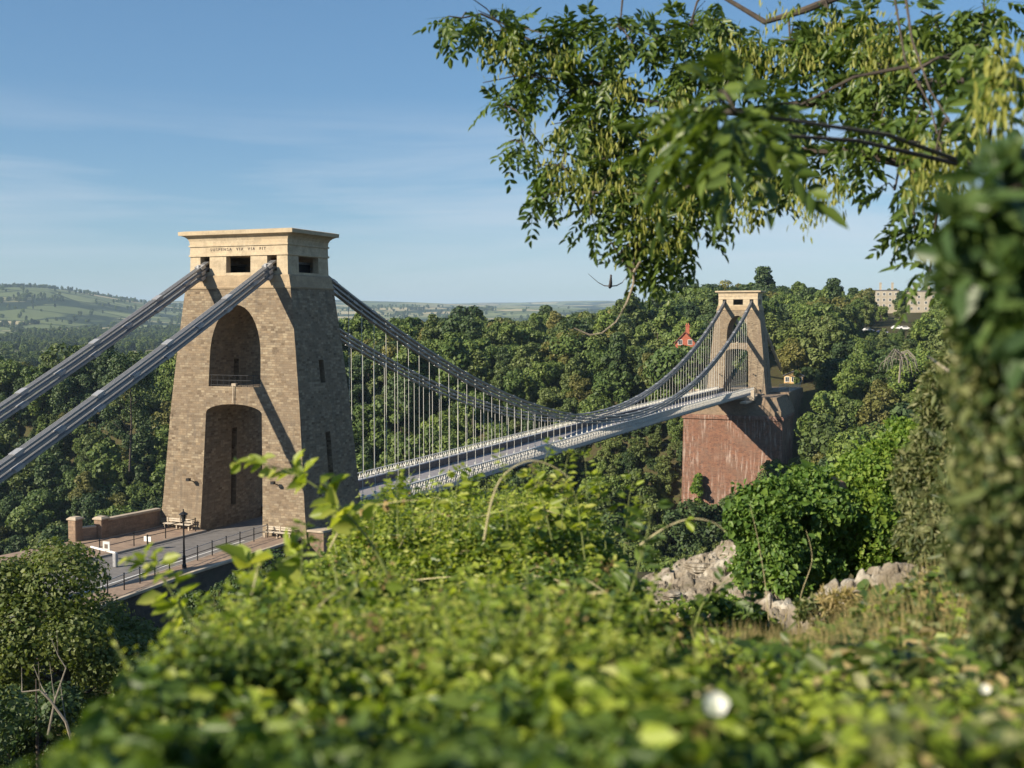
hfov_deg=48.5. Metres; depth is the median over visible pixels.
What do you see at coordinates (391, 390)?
broadleaf tree
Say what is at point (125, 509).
broadleaf tree
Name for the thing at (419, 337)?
broadleaf tree
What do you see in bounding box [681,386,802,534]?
red abutment
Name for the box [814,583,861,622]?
weed clump
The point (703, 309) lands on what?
broadleaf tree
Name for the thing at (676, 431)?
broadleaf tree
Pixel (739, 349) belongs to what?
broadleaf tree
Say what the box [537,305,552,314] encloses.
broadleaf tree
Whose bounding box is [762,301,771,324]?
broadleaf tree
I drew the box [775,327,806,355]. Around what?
broadleaf tree
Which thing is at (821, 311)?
broadleaf tree
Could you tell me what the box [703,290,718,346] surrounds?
broadleaf tree
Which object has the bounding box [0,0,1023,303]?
sky
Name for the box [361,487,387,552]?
bramble shoot
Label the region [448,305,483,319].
broadleaf tree
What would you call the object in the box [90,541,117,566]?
toll barrier
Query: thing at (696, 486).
climbing ivy
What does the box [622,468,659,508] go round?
broadleaf tree
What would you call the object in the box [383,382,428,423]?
broadleaf tree
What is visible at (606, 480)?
broadleaf tree
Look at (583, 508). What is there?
bramble shoot
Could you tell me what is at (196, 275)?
suspension chain
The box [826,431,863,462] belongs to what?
broadleaf tree
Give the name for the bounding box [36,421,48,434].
broadleaf tree
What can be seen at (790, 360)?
broadleaf tree
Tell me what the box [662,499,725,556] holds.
broadleaf tree
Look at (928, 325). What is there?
broadleaf tree
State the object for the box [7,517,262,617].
road
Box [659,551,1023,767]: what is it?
rough grass
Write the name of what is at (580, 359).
broadleaf tree
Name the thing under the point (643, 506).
bramble shoot
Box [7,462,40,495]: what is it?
broadleaf tree
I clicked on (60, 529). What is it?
broadleaf tree
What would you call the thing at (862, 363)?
broadleaf tree
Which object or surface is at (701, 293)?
broadleaf tree
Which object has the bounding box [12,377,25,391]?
broadleaf tree
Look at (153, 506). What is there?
broadleaf tree
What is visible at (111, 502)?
broadleaf tree
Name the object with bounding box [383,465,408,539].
bramble shoot
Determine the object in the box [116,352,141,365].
broadleaf tree
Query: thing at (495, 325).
broadleaf tree
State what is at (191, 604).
elder bush
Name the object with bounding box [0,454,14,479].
broadleaf tree
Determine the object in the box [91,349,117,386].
broadleaf tree
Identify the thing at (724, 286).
broadleaf tree
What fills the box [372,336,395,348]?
broadleaf tree
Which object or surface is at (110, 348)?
broadleaf tree
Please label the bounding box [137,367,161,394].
broadleaf tree
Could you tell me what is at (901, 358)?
dead tree
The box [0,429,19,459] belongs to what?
broadleaf tree
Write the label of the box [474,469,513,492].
broadleaf tree
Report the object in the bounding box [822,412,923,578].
ivy bush
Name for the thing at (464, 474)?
bramble shoot
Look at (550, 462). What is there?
bramble shoot
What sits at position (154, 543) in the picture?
kerb
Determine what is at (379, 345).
broadleaf tree
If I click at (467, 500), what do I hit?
broadleaf tree
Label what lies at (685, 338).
red house
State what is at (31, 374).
broadleaf tree
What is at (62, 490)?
broadleaf tree
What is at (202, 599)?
bramble shoot
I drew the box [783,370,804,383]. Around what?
toll house
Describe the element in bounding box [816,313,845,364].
broadleaf tree
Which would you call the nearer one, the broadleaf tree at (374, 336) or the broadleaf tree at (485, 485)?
the broadleaf tree at (485, 485)
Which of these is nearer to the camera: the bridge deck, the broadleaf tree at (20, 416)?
the bridge deck
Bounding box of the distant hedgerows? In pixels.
[0,282,946,571]
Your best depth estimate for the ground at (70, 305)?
3876.32 m
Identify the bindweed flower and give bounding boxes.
[704,692,728,750]
[979,684,990,704]
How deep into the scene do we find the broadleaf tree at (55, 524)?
327.62 m
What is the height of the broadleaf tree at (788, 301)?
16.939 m
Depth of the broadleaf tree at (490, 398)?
334.12 m
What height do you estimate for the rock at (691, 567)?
0.172 m
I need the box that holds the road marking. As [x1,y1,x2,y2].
[10,540,244,616]
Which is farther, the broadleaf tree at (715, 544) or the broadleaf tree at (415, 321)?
the broadleaf tree at (415, 321)
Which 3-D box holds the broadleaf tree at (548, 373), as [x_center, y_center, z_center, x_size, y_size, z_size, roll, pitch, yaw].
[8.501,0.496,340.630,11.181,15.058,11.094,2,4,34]
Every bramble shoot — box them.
[118,542,219,640]
[192,591,218,621]
[215,528,305,596]
[222,562,264,607]
[230,449,390,581]
[279,519,321,586]
[334,504,360,563]
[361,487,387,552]
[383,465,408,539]
[395,467,426,537]
[417,469,449,529]
[437,461,474,534]
[456,467,484,533]
[491,448,516,530]
[515,468,563,539]
[532,437,562,528]
[549,474,595,559]
[553,449,578,527]
[573,449,599,539]
[586,469,617,548]
[609,473,644,556]
[611,499,674,598]
[626,495,648,564]
[689,566,741,645]
[731,556,764,636]
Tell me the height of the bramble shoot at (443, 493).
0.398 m
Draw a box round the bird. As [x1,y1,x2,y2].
[590,275,624,288]
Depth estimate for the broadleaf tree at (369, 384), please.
353.52 m
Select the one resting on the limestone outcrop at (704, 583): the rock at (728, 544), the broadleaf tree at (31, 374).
the rock at (728, 544)
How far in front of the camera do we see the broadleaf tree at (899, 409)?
220.62 m
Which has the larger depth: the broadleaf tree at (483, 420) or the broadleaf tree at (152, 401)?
the broadleaf tree at (152, 401)
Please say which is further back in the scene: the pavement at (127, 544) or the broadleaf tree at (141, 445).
the broadleaf tree at (141, 445)
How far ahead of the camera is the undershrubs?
357.32 m
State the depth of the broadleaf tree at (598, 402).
316.90 m
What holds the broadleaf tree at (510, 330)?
on the ground at (70, 305)
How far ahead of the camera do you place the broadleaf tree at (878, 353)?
320.79 m
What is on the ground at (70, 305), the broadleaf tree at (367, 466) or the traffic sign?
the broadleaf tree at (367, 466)
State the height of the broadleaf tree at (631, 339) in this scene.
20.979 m
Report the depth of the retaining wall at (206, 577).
80.75 m
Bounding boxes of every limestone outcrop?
[643,541,793,631]
[783,562,929,637]
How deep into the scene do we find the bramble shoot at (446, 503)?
7.20 m
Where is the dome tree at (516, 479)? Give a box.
[502,469,534,497]
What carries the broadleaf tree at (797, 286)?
on the ground at (70, 305)
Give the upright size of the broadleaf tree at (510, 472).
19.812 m
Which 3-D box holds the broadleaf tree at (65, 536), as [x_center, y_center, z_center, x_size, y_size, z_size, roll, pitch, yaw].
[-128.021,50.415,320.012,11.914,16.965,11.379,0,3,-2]
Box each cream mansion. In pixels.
[875,283,899,312]
[906,286,933,312]
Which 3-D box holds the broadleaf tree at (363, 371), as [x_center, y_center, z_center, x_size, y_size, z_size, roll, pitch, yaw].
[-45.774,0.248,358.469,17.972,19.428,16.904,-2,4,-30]
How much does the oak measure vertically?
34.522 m
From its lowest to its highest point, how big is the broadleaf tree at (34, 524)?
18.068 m
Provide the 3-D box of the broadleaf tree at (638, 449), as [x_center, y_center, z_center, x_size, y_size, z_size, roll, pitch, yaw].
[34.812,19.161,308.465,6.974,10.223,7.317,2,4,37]
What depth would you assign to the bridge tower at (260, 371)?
100.02 m
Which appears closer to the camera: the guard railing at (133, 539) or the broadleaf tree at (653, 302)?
the guard railing at (133, 539)
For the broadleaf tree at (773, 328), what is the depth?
376.54 m
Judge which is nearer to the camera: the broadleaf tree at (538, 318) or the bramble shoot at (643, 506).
the bramble shoot at (643, 506)
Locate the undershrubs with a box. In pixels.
[0,282,947,571]
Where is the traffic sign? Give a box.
[144,534,150,544]
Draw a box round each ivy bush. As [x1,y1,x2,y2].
[720,459,868,603]
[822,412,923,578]
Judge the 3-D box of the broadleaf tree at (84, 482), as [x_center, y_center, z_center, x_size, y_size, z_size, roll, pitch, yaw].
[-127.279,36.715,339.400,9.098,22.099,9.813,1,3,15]
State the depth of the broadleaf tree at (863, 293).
485.12 m
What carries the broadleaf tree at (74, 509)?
on the ground at (70, 305)
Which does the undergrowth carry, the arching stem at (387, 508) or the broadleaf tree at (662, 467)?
the arching stem at (387, 508)
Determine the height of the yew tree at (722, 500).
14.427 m
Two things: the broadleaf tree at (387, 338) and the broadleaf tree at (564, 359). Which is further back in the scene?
the broadleaf tree at (387, 338)
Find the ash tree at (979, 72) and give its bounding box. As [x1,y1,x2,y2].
[413,0,1023,334]
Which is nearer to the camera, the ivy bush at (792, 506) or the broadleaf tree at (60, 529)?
the ivy bush at (792, 506)
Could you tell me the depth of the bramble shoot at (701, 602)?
6.02 m
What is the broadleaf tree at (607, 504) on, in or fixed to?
on the ground at (70, 305)
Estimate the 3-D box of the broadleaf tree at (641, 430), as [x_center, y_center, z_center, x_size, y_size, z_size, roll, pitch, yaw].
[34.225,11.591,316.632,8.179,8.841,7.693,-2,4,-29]
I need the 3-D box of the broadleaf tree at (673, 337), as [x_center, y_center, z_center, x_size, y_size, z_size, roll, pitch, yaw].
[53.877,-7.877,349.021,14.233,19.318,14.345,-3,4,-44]
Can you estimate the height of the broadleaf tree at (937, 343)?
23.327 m
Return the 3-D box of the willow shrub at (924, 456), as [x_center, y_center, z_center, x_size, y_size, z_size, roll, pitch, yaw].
[3.242,0.723,8.268,0.888,2.597,1.826,0,3,-3]
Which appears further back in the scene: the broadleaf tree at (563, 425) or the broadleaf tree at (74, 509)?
the broadleaf tree at (74, 509)
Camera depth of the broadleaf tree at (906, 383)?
299.24 m
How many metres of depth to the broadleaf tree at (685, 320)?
382.96 m
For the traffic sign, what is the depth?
91.73 m
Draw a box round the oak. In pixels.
[96,353,163,470]
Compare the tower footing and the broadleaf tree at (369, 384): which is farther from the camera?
the broadleaf tree at (369, 384)
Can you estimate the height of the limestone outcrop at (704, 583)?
1.912 m
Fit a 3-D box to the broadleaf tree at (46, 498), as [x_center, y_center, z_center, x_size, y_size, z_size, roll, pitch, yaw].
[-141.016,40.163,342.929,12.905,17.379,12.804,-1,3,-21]
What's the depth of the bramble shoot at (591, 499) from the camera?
7.20 m
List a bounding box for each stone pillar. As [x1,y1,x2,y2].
[66,516,83,541]
[92,515,109,538]
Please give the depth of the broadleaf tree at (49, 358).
402.11 m
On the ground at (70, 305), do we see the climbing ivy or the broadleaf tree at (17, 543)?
the broadleaf tree at (17, 543)
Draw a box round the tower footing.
[300,547,348,570]
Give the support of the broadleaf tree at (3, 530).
on the ground at (70, 305)
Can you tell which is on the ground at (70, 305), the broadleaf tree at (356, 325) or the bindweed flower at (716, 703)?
the broadleaf tree at (356, 325)
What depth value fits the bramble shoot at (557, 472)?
7.19 m
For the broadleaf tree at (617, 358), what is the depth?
329.40 m
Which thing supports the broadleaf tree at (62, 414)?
on the ground at (70, 305)
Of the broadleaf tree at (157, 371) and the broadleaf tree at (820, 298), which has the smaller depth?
the broadleaf tree at (157, 371)
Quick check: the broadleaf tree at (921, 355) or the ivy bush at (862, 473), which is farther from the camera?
the broadleaf tree at (921, 355)
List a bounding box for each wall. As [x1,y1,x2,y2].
[1,538,300,681]
[82,525,96,539]
[108,508,160,536]
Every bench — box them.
[163,517,193,530]
[264,525,290,538]
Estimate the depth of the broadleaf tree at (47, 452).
369.61 m
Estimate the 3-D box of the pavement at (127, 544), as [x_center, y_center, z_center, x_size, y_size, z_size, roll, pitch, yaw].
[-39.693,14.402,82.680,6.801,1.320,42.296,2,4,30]
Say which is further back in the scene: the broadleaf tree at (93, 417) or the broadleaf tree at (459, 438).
the broadleaf tree at (93, 417)
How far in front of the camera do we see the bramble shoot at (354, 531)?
7.20 m
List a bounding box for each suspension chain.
[0,260,781,496]
[0,262,746,477]
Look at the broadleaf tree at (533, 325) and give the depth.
418.33 m
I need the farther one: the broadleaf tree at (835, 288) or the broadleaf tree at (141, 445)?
the broadleaf tree at (835, 288)
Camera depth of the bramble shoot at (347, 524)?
5.50 m
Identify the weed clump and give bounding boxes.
[657,590,746,619]
[674,594,782,636]
[784,592,870,631]
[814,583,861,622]
[856,579,885,602]
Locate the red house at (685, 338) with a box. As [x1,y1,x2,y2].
[675,323,695,347]
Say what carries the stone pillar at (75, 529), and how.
on the pavement at (127, 544)
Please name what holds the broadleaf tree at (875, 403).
on the ground at (70, 305)
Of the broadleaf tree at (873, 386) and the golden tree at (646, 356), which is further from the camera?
the golden tree at (646, 356)
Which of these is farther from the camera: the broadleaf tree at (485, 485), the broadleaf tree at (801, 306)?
the broadleaf tree at (801, 306)
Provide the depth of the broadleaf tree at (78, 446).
377.53 m
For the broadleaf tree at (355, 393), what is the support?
on the ground at (70, 305)
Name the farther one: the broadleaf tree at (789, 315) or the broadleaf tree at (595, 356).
the broadleaf tree at (789, 315)
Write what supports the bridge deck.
hanging from the suspension chain at (196, 275)
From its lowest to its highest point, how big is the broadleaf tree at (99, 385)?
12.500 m
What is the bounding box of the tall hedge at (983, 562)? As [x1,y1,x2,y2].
[909,182,1023,665]
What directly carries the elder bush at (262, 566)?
on the ground at (70, 305)
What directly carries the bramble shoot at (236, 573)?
on the undergrowth
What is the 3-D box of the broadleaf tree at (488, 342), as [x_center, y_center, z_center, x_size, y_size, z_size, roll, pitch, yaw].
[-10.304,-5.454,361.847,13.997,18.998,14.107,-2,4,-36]
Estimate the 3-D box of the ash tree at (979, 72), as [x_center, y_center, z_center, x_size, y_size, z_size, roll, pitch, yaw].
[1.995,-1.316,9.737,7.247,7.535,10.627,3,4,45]
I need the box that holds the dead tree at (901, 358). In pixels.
[878,349,918,382]
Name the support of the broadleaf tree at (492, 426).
on the ground at (70, 305)
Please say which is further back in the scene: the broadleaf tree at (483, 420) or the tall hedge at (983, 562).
the broadleaf tree at (483, 420)
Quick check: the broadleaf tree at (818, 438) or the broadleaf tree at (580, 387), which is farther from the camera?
the broadleaf tree at (580, 387)
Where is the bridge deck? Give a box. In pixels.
[262,386,763,515]
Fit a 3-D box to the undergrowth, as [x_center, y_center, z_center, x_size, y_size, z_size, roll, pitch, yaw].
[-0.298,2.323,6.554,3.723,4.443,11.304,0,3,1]
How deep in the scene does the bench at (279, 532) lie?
96.22 m
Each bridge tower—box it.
[160,228,361,545]
[707,290,771,394]
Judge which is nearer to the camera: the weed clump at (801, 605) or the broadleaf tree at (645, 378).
the weed clump at (801, 605)
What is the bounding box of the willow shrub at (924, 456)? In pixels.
[883,317,960,576]
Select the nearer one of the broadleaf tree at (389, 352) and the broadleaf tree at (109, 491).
the broadleaf tree at (109, 491)
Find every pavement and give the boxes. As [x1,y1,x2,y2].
[0,526,201,566]
[2,536,283,627]
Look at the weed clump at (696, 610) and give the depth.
13.66 m
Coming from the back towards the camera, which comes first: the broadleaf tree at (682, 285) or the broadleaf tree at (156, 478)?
the broadleaf tree at (682, 285)
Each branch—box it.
[21,662,71,736]
[47,639,66,733]
[903,129,1023,394]
[927,355,948,371]
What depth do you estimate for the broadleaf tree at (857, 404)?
292.68 m
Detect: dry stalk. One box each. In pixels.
[750,506,769,637]
[798,531,811,627]
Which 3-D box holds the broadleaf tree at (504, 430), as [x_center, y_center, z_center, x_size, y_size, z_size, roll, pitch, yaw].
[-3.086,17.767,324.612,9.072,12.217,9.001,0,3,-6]
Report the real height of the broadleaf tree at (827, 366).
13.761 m
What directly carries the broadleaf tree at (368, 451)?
on the ground at (70, 305)
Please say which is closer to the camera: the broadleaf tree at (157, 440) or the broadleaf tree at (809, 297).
the broadleaf tree at (157, 440)
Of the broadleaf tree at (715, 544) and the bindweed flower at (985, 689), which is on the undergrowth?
the bindweed flower at (985, 689)
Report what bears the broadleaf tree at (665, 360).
on the ground at (70, 305)
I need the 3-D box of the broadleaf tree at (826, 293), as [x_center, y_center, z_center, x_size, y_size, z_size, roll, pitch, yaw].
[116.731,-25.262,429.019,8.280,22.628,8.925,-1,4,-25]
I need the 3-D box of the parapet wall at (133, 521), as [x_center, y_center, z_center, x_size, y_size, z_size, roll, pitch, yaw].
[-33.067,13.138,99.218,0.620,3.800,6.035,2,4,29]
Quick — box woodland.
[5,283,877,556]
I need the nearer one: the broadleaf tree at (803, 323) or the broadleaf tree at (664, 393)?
the broadleaf tree at (664, 393)
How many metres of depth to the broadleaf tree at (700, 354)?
312.82 m
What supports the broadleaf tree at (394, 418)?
on the ground at (70, 305)
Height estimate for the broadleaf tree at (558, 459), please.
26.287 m
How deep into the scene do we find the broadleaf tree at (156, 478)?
339.87 m
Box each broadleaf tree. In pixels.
[0,360,25,395]
[0,380,11,394]
[0,395,30,430]
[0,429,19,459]
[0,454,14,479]
[0,479,13,499]
[0,489,24,505]
[0,494,24,531]
[0,513,8,536]
[4,502,56,548]
[4,535,31,553]
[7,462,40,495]
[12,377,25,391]
[13,436,42,449]
[20,365,55,390]
[21,488,65,522]
[22,449,52,477]
[23,382,57,415]
[33,454,62,493]
[34,520,63,545]
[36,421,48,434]
[37,524,67,543]
[37,534,67,547]
[39,342,93,379]
[49,376,83,416]
[49,424,73,457]
[52,478,75,505]
[53,451,66,468]
[56,411,70,433]
[66,493,83,524]
[67,471,97,520]
[68,374,95,397]
[72,425,86,454]
[78,433,97,463]
[79,491,108,525]
[80,393,98,427]
[86,438,121,488]
[91,333,114,362]
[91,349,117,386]
[91,512,120,524]
[93,376,104,390]
[94,504,136,516]
[98,485,124,501]
[98,492,127,509]
[106,398,126,420]
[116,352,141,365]
[121,389,131,403]
[124,481,156,508]
[127,388,165,428]
[130,432,158,485]
[133,464,149,488]
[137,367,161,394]
[138,356,173,368]
[143,502,162,511]
[144,421,164,452]
[147,424,168,464]
[147,498,161,506]
[148,368,174,395]
[148,460,165,498]
[150,400,170,435]
[160,376,173,404]
[345,354,390,402]
[347,368,361,405]
[349,313,373,355]
[352,398,409,449]
[354,328,390,351]
[355,439,375,463]
[356,454,378,476]
[361,344,400,383]
[365,373,387,401]
[370,340,400,368]
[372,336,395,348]
[376,375,420,431]
[377,321,418,337]
[379,432,428,473]
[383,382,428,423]
[389,316,422,326]
[393,346,425,393]
[415,426,461,462]
[417,322,435,339]
[418,414,461,455]
[421,314,443,340]
[430,429,485,453]
[433,333,470,403]
[440,315,483,339]
[442,445,468,494]
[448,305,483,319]
[453,493,474,508]
[454,390,493,435]
[458,349,493,393]
[463,337,498,370]
[463,339,495,367]
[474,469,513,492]
[477,476,501,493]
[481,330,508,361]
[483,392,495,422]
[484,422,506,442]
[486,426,515,444]
[487,321,500,341]
[489,361,507,404]
[493,347,510,374]
[493,469,514,496]
[498,321,518,345]
[501,368,524,412]
[507,341,544,371]
[522,361,560,398]
[522,406,549,434]
[527,312,546,332]
[527,474,591,543]
[528,319,542,331]
[536,386,566,420]
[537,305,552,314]
[538,328,586,363]
[540,452,574,484]
[546,310,562,331]
[548,330,606,373]
[548,472,575,497]
[549,320,575,362]
[553,421,577,452]
[559,358,583,398]
[559,398,581,419]
[565,373,592,407]
[569,353,586,371]
[574,475,625,513]
[577,395,615,420]
[578,311,597,321]
[584,328,609,352]
[584,349,610,380]
[584,484,632,534]
[591,370,637,415]
[593,310,617,337]
[601,332,627,373]
[601,437,626,463]
[613,292,644,327]
[618,322,640,350]
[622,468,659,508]
[627,410,644,434]
[627,436,653,465]
[634,322,653,344]
[634,346,652,399]
[637,337,669,353]
[637,497,673,541]
[639,363,662,396]
[642,344,708,395]
[645,296,662,311]
[648,383,677,404]
[652,303,682,346]
[654,455,678,480]
[662,327,711,347]
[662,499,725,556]
[666,419,682,443]
[669,276,688,296]
[671,344,709,388]
[676,289,688,297]
[678,316,693,327]
[682,295,709,306]
[683,302,698,321]
[685,287,702,295]
[686,288,718,303]
[688,546,707,556]
[691,320,705,330]
[696,306,709,316]
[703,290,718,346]
[707,529,729,550]
[713,286,723,304]
[719,280,733,289]
[732,340,747,355]
[735,350,747,372]
[737,322,746,340]
[738,284,749,290]
[753,266,775,289]
[753,285,762,289]
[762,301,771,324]
[765,312,783,353]
[766,298,779,320]
[771,293,796,301]
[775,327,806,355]
[775,337,809,376]
[777,298,794,317]
[782,308,798,326]
[789,294,813,304]
[791,281,806,294]
[792,303,819,320]
[795,303,841,329]
[796,317,850,375]
[797,288,831,296]
[797,413,839,463]
[798,316,822,346]
[806,296,829,304]
[809,302,859,334]
[810,390,849,427]
[810,453,825,464]
[811,287,832,303]
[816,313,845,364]
[819,357,846,390]
[823,278,843,305]
[826,340,857,359]
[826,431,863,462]
[828,352,874,393]
[831,296,862,328]
[832,369,856,398]
[833,399,871,427]
[847,287,856,294]
[850,288,877,319]
[850,297,864,310]
[852,341,872,374]
[854,385,898,430]
[857,308,866,328]
[858,314,864,328]
[861,302,876,325]
[862,295,868,308]
[866,355,902,398]
[869,379,896,402]
[872,348,894,368]
[875,306,888,320]
[884,402,915,430]
[886,358,929,401]
[892,291,906,312]
[893,299,906,321]
[897,349,932,388]
[909,316,940,352]
[920,334,937,352]
[927,328,944,360]
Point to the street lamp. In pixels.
(183, 514)
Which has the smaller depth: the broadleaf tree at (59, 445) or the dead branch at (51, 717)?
the dead branch at (51, 717)
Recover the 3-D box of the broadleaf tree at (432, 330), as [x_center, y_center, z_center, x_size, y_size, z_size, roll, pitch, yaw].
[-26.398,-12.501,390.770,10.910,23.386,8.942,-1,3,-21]
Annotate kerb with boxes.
[38,535,266,611]
[61,530,206,564]
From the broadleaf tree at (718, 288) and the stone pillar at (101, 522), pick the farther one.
the broadleaf tree at (718, 288)
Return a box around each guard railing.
[59,518,195,558]
[107,524,267,591]
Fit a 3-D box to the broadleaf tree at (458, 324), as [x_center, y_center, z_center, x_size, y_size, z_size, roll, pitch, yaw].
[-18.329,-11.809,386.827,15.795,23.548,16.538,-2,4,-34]
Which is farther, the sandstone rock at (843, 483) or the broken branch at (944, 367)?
the sandstone rock at (843, 483)
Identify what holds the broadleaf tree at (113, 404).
on the ground at (70, 305)
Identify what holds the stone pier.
on the tower footing
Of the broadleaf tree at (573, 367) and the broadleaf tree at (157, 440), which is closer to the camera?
the broadleaf tree at (573, 367)
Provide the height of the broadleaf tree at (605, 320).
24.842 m
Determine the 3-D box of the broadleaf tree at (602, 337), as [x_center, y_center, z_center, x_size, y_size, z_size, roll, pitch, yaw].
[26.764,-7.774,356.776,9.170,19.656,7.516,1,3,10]
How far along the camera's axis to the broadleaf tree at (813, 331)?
337.36 m
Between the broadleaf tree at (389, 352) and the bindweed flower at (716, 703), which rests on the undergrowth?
the bindweed flower at (716, 703)
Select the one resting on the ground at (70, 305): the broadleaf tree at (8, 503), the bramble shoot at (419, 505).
the broadleaf tree at (8, 503)
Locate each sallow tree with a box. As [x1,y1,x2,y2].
[0,536,164,767]
[0,679,87,767]
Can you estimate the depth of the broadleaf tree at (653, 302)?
449.17 m
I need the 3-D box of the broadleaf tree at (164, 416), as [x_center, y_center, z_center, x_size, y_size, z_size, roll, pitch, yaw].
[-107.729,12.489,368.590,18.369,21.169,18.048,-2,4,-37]
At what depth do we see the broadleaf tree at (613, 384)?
319.39 m
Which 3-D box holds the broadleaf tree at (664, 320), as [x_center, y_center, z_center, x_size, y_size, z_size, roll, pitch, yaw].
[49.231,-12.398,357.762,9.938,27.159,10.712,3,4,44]
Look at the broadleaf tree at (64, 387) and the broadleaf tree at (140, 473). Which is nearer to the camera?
the broadleaf tree at (140, 473)
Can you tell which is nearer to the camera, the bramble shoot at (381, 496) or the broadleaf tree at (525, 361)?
the bramble shoot at (381, 496)
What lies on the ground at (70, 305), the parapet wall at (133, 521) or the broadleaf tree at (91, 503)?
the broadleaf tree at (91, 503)
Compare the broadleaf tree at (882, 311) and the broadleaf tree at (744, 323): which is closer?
the broadleaf tree at (744, 323)
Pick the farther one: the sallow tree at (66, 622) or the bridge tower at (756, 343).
the bridge tower at (756, 343)
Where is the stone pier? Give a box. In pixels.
[307,527,331,561]
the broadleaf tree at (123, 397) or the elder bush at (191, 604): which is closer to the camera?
the elder bush at (191, 604)
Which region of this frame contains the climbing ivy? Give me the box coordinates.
[689,472,703,533]
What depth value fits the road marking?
83.95 m
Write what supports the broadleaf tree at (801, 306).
on the ground at (70, 305)
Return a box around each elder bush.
[167,580,234,645]
[208,548,287,621]
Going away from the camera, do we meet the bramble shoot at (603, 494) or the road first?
the bramble shoot at (603, 494)
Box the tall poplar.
[834,398,853,431]
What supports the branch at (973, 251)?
attached to the tall hedge at (983, 562)
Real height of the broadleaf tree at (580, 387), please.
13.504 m
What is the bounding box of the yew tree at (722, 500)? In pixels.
[715,493,734,542]
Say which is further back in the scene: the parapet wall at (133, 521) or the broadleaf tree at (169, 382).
the broadleaf tree at (169, 382)
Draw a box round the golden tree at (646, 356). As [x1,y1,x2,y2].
[637,352,653,390]
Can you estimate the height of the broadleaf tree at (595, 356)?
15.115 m
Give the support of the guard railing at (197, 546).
on the pavement at (218, 557)
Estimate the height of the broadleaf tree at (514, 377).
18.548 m
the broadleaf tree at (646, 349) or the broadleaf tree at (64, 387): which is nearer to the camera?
the broadleaf tree at (646, 349)
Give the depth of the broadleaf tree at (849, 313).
383.96 m
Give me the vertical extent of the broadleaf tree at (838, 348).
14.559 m
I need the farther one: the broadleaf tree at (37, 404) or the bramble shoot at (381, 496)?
the broadleaf tree at (37, 404)
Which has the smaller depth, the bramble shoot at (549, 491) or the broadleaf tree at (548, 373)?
the bramble shoot at (549, 491)
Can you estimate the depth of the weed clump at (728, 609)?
9.87 m
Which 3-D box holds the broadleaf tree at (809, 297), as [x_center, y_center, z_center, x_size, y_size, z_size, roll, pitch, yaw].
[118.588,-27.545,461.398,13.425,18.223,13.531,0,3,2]
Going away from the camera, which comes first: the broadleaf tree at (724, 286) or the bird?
the bird
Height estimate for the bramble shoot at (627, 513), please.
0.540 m
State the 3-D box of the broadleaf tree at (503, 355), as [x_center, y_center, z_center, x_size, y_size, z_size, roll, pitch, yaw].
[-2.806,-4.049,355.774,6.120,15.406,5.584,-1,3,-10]
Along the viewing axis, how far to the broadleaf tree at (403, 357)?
347.23 m
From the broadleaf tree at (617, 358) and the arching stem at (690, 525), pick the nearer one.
the arching stem at (690, 525)
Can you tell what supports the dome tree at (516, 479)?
on the ground at (70, 305)
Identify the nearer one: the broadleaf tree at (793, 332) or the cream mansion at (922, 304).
the broadleaf tree at (793, 332)
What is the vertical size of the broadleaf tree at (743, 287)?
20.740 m
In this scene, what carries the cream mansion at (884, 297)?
on the ground at (70, 305)
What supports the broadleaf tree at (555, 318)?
on the ground at (70, 305)
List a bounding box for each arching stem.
[329,499,414,547]
[483,460,571,539]
[640,516,725,545]
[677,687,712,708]
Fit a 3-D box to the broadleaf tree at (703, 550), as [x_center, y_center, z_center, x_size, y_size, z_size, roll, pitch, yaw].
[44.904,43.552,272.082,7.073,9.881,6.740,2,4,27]
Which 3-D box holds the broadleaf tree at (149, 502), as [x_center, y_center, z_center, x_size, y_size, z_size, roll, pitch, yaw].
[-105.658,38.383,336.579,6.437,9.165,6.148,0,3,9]
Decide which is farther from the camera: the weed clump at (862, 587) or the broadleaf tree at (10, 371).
the broadleaf tree at (10, 371)
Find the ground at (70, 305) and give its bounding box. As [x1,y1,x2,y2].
[0,287,922,754]
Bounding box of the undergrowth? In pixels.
[12,463,943,767]
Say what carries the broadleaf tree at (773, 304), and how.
on the ground at (70, 305)
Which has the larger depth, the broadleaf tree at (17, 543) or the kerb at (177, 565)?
the broadleaf tree at (17, 543)
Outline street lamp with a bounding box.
[179,509,187,568]
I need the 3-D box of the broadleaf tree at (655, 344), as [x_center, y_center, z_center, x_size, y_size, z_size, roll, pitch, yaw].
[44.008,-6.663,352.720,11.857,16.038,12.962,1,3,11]
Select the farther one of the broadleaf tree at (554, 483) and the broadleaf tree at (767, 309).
the broadleaf tree at (767, 309)
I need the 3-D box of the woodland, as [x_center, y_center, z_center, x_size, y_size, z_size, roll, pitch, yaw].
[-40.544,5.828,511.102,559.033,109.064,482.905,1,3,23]
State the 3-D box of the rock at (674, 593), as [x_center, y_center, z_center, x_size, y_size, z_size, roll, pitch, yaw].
[2.104,2.785,15.018,0.355,0.151,0.310,-1,3,-23]
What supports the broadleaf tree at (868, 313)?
on the ground at (70, 305)
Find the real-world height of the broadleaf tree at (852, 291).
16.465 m
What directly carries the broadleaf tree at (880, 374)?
on the ground at (70, 305)
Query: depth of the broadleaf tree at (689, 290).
497.63 m
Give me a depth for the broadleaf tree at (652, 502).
285.49 m
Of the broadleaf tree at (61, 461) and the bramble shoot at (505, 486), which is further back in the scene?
the broadleaf tree at (61, 461)
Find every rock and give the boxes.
[658,589,681,601]
[683,562,709,572]
[715,540,735,555]
[829,476,846,488]
[890,573,906,586]
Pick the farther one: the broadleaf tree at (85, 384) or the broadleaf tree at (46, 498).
the broadleaf tree at (85, 384)
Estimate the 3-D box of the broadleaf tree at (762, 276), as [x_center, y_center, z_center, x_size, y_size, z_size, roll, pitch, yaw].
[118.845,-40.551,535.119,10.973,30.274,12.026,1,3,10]

